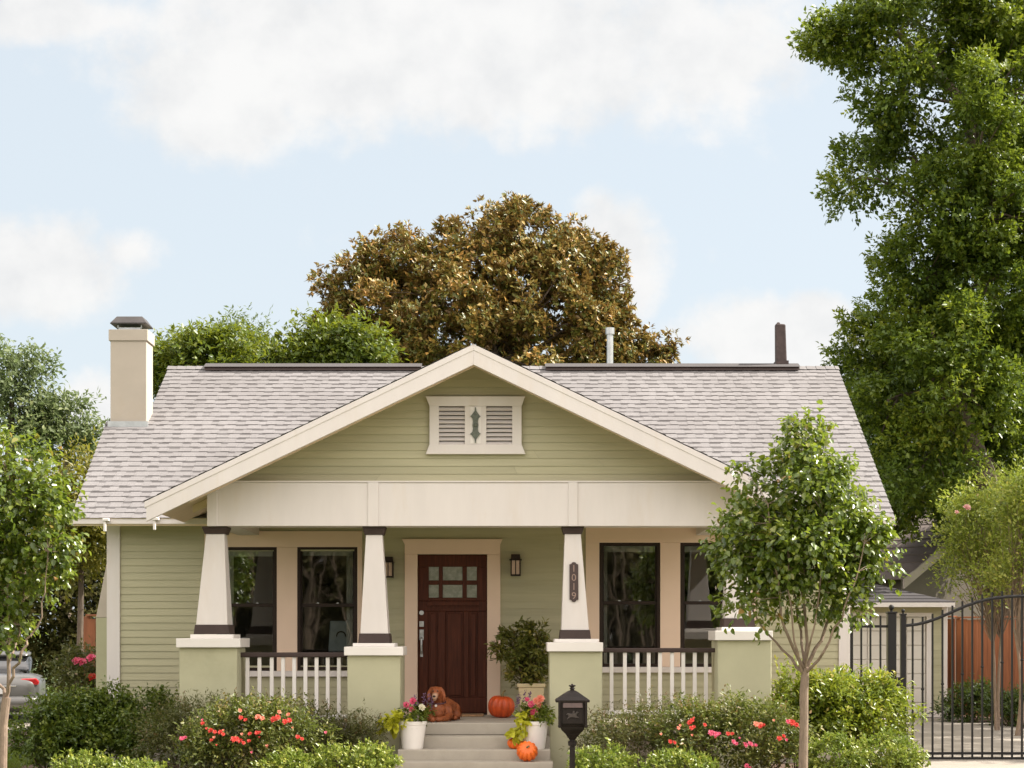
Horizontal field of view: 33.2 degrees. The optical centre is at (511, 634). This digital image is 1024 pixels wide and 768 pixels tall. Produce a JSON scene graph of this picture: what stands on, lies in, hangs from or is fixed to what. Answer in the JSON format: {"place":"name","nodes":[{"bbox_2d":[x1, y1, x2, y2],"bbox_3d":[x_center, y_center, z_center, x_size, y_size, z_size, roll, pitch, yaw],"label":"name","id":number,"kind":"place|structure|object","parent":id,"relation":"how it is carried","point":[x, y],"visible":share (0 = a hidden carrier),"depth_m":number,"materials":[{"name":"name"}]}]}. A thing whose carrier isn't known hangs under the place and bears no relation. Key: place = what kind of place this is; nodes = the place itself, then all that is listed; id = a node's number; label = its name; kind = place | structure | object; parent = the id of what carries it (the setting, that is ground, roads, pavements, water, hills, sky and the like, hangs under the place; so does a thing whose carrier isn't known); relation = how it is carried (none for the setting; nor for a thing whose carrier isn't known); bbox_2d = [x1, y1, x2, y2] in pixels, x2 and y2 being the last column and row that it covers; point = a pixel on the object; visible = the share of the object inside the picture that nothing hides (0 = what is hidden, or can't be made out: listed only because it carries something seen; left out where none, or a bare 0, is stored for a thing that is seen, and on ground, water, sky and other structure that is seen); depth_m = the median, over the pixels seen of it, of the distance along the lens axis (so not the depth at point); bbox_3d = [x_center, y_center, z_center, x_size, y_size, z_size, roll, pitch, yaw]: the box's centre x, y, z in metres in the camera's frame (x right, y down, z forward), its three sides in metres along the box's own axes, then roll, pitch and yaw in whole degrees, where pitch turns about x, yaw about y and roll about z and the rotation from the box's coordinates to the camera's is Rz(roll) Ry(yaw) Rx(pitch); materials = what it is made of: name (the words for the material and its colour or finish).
{"place":"outdoors","nodes":[
{"label":"outdoors","id":0,"kind":"place"},
{"bbox_2d":[7,732,36,746],"bbox_3d":[-8.250,1.690,27.900,3.100,0.001,4.600,0,0,0],"label":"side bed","id":1,"kind":"object","parent":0,"point":[19,742],"depth_m":26.85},
{"bbox_2d":[8,705,60,729],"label":"side driveway","id":2,"kind":"structure","parent":0,"point":[19,716],"depth_m":34.11,"materials":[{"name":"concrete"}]},
{"bbox_2d":[0,651,46,717],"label":"parked car","id":3,"kind":"object","parent":2,"relation":"on","point":[25,681],"visible":0.55,"depth_m":32.28,"materials":[{"name":"silver metal"}]},
{"bbox_2d":[7,745,69,767],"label":"grass","id":4,"kind":"structure","parent":0,"point":[16,764],"depth_m":22.77,"materials":[{"name":"green plant"}]},
{"bbox_2d":[12,763,887,767],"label":"planting bed","id":5,"kind":"object","parent":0,"point":[172,766],"depth_m":21.95,"materials":[{"name":"brown soil"}]},
{"bbox_2d":[0,419,91,767],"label":"young pear tree","id":6,"kind":"object","parent":5,"relation":"on","point":[31,495],"visible":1,"depth_m":16.89,"materials":[{"name":"green plant"}]},
{"bbox_2d":[7,686,92,767],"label":"evergreen shrub","id":7,"kind":"object","parent":5,"relation":"on","point":[45,706],"visible":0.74,"depth_m":20.87,"materials":[{"name":"green plant"}]},
{"bbox_2d":[49,747,118,767],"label":"boxwood","id":8,"kind":"object","parent":5,"relation":"on","point":[72,761],"visible":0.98,"depth_m":18.18,"materials":[{"name":"green plant"}]},
{"bbox_2d":[28,675,148,766],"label":"evergreen shrub","id":9,"kind":"object","parent":5,"relation":"on","point":[95,701],"visible":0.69,"depth_m":20.90,"materials":[{"name":"green plant"}]},
{"bbox_2d":[86,681,178,762],"bbox_3d":[-4.626,1.154,21.194,1.134,1.147,1.496,0,0,17],"label":"evergreen shrub","id":10,"kind":"object","parent":5,"relation":"on","point":[124,741],"visible":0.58,"depth_m":20.84,"materials":[{"name":"green plant"}]},
{"bbox_2d":[111,754,173,767],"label":"boxwood","id":11,"kind":"object","parent":5,"relation":"on","point":[135,763],"visible":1,"depth_m":18.14,"materials":[{"name":"green plant"}]},
{"bbox_2d":[120,687,250,767],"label":"nandina bush","id":12,"kind":"object","parent":5,"relation":"on","point":[169,719],"visible":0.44,"depth_m":19.75,"materials":[{"name":"green plant"}]},
{"bbox_2d":[166,686,341,767],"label":"rose bush","id":13,"kind":"object","parent":5,"relation":"on","point":[255,718],"visible":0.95,"depth_m":18.80,"materials":[{"name":"green plant"}]},
{"bbox_2d":[249,744,320,767],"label":"boxwood","id":14,"kind":"object","parent":5,"relation":"on","point":[290,758],"visible":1,"depth_m":18.06,"materials":[{"name":"green plant"}]},
{"bbox_2d":[257,687,376,766],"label":"nandina bush","id":15,"kind":"object","parent":5,"relation":"on","point":[339,721],"visible":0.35,"depth_m":19.90,"materials":[{"name":"green plant"}]},
{"bbox_2d":[295,737,404,767],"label":"boxwood","id":16,"kind":"object","parent":5,"relation":"on","point":[380,756],"visible":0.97,"depth_m":18.18,"materials":[{"name":"green plant"}]},
{"bbox_2d":[333,699,393,760],"bbox_3d":[-1.729,1.221,19.894,0.773,1.005,0.823,0,0,0],"label":"nandina bush","id":17,"kind":"object","parent":5,"relation":"on","point":[368,732],"visible":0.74,"depth_m":19.80,"materials":[{"name":"green plant"}]},
{"bbox_2d":[555,684,589,767],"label":"mailbox","id":18,"kind":"object","parent":5,"relation":"on","point":[572,713],"visible":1,"depth_m":16.90,"materials":[{"name":"brown metal"}]},
{"bbox_2d":[563,708,582,723],"bbox_3d":[0.598,0.800,16.888,0.196,0.158,0.023,0,0,0],"label":"mail door","id":19,"kind":"structure","parent":18,"relation":"in","point":[570,715],"depth_m":16.89,"materials":[{"name":"brown metal"}]},
{"bbox_2d":[566,737,643,767],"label":"boxwood","id":20,"kind":"object","parent":5,"relation":"on","point":[585,758],"visible":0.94,"depth_m":17.76,"materials":[{"name":"green plant"}]},
{"bbox_2d":[559,687,710,767],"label":"nandina bush","id":21,"kind":"object","parent":5,"relation":"on","point":[628,728],"visible":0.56,"depth_m":19.32,"materials":[{"name":"green plant"}]},
{"bbox_2d":[634,744,721,767],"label":"boxwood","id":22,"kind":"object","parent":5,"relation":"on","point":[687,758],"visible":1,"depth_m":17.91,"materials":[{"name":"green plant"}]},
{"bbox_2d":[638,684,823,767],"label":"rose bush","id":23,"kind":"object","parent":5,"relation":"on","point":[714,720],"visible":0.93,"depth_m":18.85,"materials":[{"name":"green plant"}]},
{"bbox_2d":[695,400,910,767],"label":"young pear tree","id":24,"kind":"object","parent":5,"relation":"on","point":[831,532],"visible":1,"depth_m":16.79,"materials":[{"name":"green plant"}]},
{"bbox_2d":[755,654,870,767],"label":"privet bush","id":25,"kind":"object","parent":5,"relation":"on","point":[819,691],"visible":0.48,"depth_m":20.14,"materials":[{"name":"green plant"}]},
{"bbox_2d":[792,730,872,767],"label":"boxwood","id":26,"kind":"object","parent":5,"relation":"on","point":[840,741],"visible":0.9,"depth_m":18.27,"materials":[{"name":"green plant"}]},
{"bbox_2d":[808,662,932,766],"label":"privet bush","id":27,"kind":"object","parent":5,"relation":"on","point":[879,698],"visible":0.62,"depth_m":20.40,"materials":[{"name":"green plant"}]},
{"bbox_2d":[847,727,930,767],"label":"boxwood","id":28,"kind":"object","parent":5,"relation":"on","point":[899,758],"visible":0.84,"depth_m":18.44,"materials":[{"name":"green plant"}]},
{"bbox_2d":[0,0,1022,635],"label":"sky","id":29,"kind":"structure","parent":0,"point":[165,163],"materials":[{"name":"blue"}]},
{"bbox_2d":[11,637,1023,762],"bbox_3d":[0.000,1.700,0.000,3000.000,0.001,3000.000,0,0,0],"label":"ground","id":30,"kind":"structure","parent":0,"point":[110,755],"depth_m":35.14,"materials":[{"name":"soil"}]},
{"bbox_2d":[0,333,70,650],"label":"tall tree","id":31,"kind":"object","parent":30,"relation":"on","point":[12,363],"visible":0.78,"depth_m":69.55,"materials":[{"name":"green plant"}]},
{"bbox_2d":[0,515,91,669],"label":"evergreen bush","id":32,"kind":"object","parent":30,"relation":"on","point":[35,603],"visible":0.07,"depth_m":44.22,"materials":[{"name":"green plant"}]},
{"bbox_2d":[1,529,106,698],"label":"evergreen bush","id":33,"kind":"object","parent":30,"relation":"on","point":[64,627],"visible":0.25,"depth_m":44.09,"materials":[{"name":"green plant"}]},
{"bbox_2d":[2,383,109,621],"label":"tall tree","id":34,"kind":"object","parent":30,"relation":"on","point":[63,431],"visible":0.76,"depth_m":69.41,"materials":[{"name":"green plant"}]},
{"bbox_2d":[23,426,106,689],"bbox_3d":[-8.349,-1.105,32.880,2.456,5.810,2.188,0,0,0],"label":"olive green tree","id":35,"kind":"object","parent":30,"relation":"on","point":[94,538],"visible":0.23,"depth_m":32.79,"materials":[{"name":"green plant"}]},
{"bbox_2d":[38,636,95,738],"bbox_3d":[-6.547,0.854,26.069,1.221,1.739,1.258,0,0,44],"label":"flowering shrub","id":36,"kind":"object","parent":30,"relation":"on","point":[83,668],"visible":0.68,"depth_m":25.88,"materials":[{"name":"green plant"}]},
{"bbox_2d":[84,614,96,687],"bbox_3d":[-6.495,0.692,27.025,0.490,2.017,0.170,0,0,0],"label":"cedar fence","id":37,"kind":"object","parent":30,"relation":"on","point":[89,626],"visible":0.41,"depth_m":26.99,"materials":[{"name":"brown wood"}]},
{"bbox_2d":[153,316,266,402],"bbox_3d":[-6.532,-2.459,35.906,3.070,8.517,2.255,0,0,0],"label":"leafy tree","id":38,"kind":"object","parent":30,"relation":"on","point":[190,347],"visible":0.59,"depth_m":35.52,"materials":[{"name":"green plant"}]},
{"bbox_2d":[152,302,278,392],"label":"airy tree","id":39,"kind":"object","parent":30,"relation":"on","point":[236,321],"visible":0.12,"depth_m":47.64,"materials":[{"name":"green plant"}]},
{"bbox_2d":[239,301,409,362],"bbox_3d":[-4.348,-2.762,37.580,4.227,9.125,2.597,0,0,0],"label":"leafy tree","id":40,"kind":"object","parent":30,"relation":"on","point":[354,341],"visible":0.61,"depth_m":37.04,"materials":[{"name":"green plant"}]},
{"bbox_2d":[72,316,894,767],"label":"bungalow","id":41,"kind":"object","parent":30,"relation":"on","point":[420,528],"visible":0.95,"depth_m":22.56,"materials":[{"name":"green paint"}]},
{"bbox_2d":[228,547,276,670],"bbox_3d":[-3.487,-0.334,22.674,0.795,1.626,0.209,0,0,0],"label":"window","id":42,"kind":"structure","parent":41,"relation":"in","point":[231,554],"depth_m":22.60,"materials":[{"name":"black glass"}]},
{"bbox_2d":[297,547,356,669],"bbox_3d":[-2.426,-0.345,22.674,0.789,1.626,0.209,0,0,0],"label":"window","id":43,"kind":"structure","parent":41,"relation":"in","point":[351,605],"depth_m":22.60,"materials":[{"name":"black glass"}]},
{"bbox_2d":[328,621,346,651],"bbox_3d":[-2.334,0.436,23.401,0.342,1.239,0.517,0,0,0],"label":"armchair","id":44,"kind":"object","parent":41,"relation":"in","point":[337,636],"visible":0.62,"depth_m":23.17,"materials":[{"name":"fabric"}]},
{"bbox_2d":[375,692,436,749],"bbox_3d":[-1.225,1.004,19.974,0.700,0.659,0.425,0,0,-25],"label":"flower pot","id":45,"kind":"object","parent":41,"relation":"on","point":[411,728],"visible":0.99,"depth_m":19.90,"materials":[{"name":"white ceramic"}]},
{"bbox_2d":[426,686,461,721],"bbox_3d":[-0.837,0.857,21.095,0.466,0.453,1.044,0,0,0],"label":"dog","id":46,"kind":"object","parent":41,"relation":"on","point":[448,709],"visible":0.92,"depth_m":20.78},
{"bbox_2d":[418,555,486,712],"bbox_3d":[-0.784,-0.007,22.631,0.908,2.084,0.117,0,0,0],"label":"door","id":47,"kind":"structure","parent":41,"relation":"in","point":[452,628],"depth_m":22.64,"materials":[{"name":"brown wood"}]},
{"bbox_2d":[460,714,483,716],"bbox_3d":[-0.701,1.046,22.260,0.667,0.017,0.480,0,0,0],"label":"doormat","id":48,"kind":"object","parent":41,"relation":"on","point":[472,715],"visible":0.45,"depth_m":22.02,"materials":[{"name":"beige fabric"}]},
{"bbox_2d":[488,690,514,717],"bbox_3d":[-0.135,0.872,21.748,0.340,0.357,0.341,5,2,-17],"label":"pumpkin","id":49,"kind":"object","parent":41,"relation":"on","point":[502,706],"visible":1,"depth_m":21.63,"materials":[{"name":"orange food"}]},
{"bbox_2d":[507,738,522,748],"bbox_3d":[0.036,1.250,19.986,0.183,0.157,0.184,-7,13,-28],"label":"pumpkin","id":50,"kind":"object","parent":41,"relation":"on","point":[510,744],"visible":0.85,"depth_m":19.93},
{"bbox_2d":[485,615,552,716],"bbox_3d":[0.151,0.402,21.925,0.910,1.306,0.812,0,0,-31],"label":"potted plant","id":51,"kind":"object","parent":41,"relation":"on","point":[527,653],"visible":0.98,"depth_m":21.82,"materials":[{"name":"green plant"}]},
{"bbox_2d":[517,741,537,761],"bbox_3d":[0.174,1.333,19.695,0.244,0.244,0.205,0,-38,0],"label":"pumpkin","id":52,"kind":"object","parent":41,"relation":"on","point":[527,751],"visible":1,"depth_m":19.64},
{"bbox_2d":[504,690,556,748],"bbox_3d":[0.213,0.987,19.980,0.621,0.692,0.489,0,0,0],"label":"flower pot","id":53,"kind":"object","parent":41,"relation":"on","point":[532,728],"visible":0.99,"depth_m":19.91,"materials":[{"name":"white ceramic"}]},
{"bbox_2d":[599,543,659,666],"bbox_3d":[1.547,-0.389,22.674,0.800,1.632,0.209,0,0,0],"label":"window","id":54,"kind":"structure","parent":41,"relation":"in","point":[604,548],"depth_m":22.61,"materials":[{"name":"black glass"}]},
{"bbox_2d":[680,543,722,666],"bbox_3d":[2.611,-0.389,22.645,0.800,1.632,0.150,0,0,0],"label":"window","id":55,"kind":"structure","parent":41,"relation":"in","point":[684,547],"depth_m":22.60,"materials":[{"name":"black wood"}]},
{"bbox_2d":[304,190,690,365],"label":"magnolia tree","id":56,"kind":"object","parent":30,"relation":"on","point":[511,320],"visible":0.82,"depth_m":40.92,"materials":[{"name":"brown plant"}]},
{"bbox_2d":[850,605,896,755],"bbox_3d":[4.868,0.648,23.200,0.648,2.103,0.134,0,0,0],"label":"iron fence","id":57,"kind":"object","parent":30,"relation":"on","point":[890,626],"visible":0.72,"depth_m":23.17,"materials":[{"name":"black metal"}]},
{"bbox_2d":[785,0,1023,619],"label":"elm tree","id":58,"kind":"object","parent":30,"relation":"on","point":[950,341],"visible":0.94,"depth_m":36.64,"materials":[{"name":"green plant"}]},
{"bbox_2d":[853,507,1021,693],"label":"neighbouring house","id":59,"kind":"structure","parent":30,"relation":"on","point":[912,562],"depth_m":41.43,"materials":[{"name":"grey"}]},
{"bbox_2d":[947,616,956,713],"bbox_3d":[8.999,0.657,35.883,0.170,2.085,0.828,0,0,-26],"label":"cedar fence","id":60,"kind":"object","parent":30,"relation":"on","point":[949,653],"visible":0.16,"depth_m":35.64,"materials":[{"name":"brown wood"}]},
{"bbox_2d":[959,451,1023,735],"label":"crape myrtle","id":61,"kind":"object","parent":30,"relation":"on","point":[1014,571],"visible":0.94,"depth_m":28.49,"materials":[{"name":"green plant"}]},
{"bbox_2d":[850,583,954,717],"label":"garage","id":62,"kind":"structure","parent":0,"point":[916,606],"depth_m":34.83,"materials":[{"name":"beige paint"}]},
{"bbox_2d":[851,617,925,716],"bbox_3d":[7.602,0.662,34.857,1.588,2.037,0.066,0,0,0],"label":"garage door","id":63,"kind":"structure","parent":62,"relation":"in","point":[917,629],"depth_m":34.83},
{"bbox_2d":[855,718,1023,767],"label":"driveway","id":64,"kind":"structure","parent":0,"point":[977,763],"depth_m":26.57,"materials":[{"name":"concrete"}]},
{"bbox_2d":[896,590,1023,758],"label":"iron gate","id":65,"kind":"structure","parent":64,"relation":"on","point":[903,626],"depth_m":23.19,"materials":[{"name":"black metal"}]},
{"bbox_2d":[914,454,1023,729],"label":"crape myrtle","id":66,"kind":"object","parent":64,"relation":"on","point":[973,556],"visible":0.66,"depth_m":30.14,"materials":[{"name":"green plant"}]},
{"bbox_2d":[954,715,1023,727],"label":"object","id":67,"kind":"object","parent":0,"point":[990,720],"depth_m":33.59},
{"bbox_2d":[927,673,1004,722],"bbox_3d":[8.779,1.246,33.177,1.511,1.026,1.116,0,0,43],"label":"shrub","id":68,"kind":"object","parent":67,"relation":"on","point":[966,700],"visible":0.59,"depth_m":33.02,"materials":[{"name":"green plant"}]},
{"bbox_2d":[955,616,1023,717],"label":"cedar fence","id":69,"kind":"object","parent":67,"relation":"on","point":[986,652],"visible":0.52,"depth_m":34.76,"materials":[{"name":"brown wood"}]},
{"bbox_2d":[973,682,1023,726],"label":"shrub","id":70,"kind":"object","parent":67,"relation":"on","point":[1006,706],"visible":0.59,"depth_m":31.67,"materials":[{"name":"green plant"}]}
]}

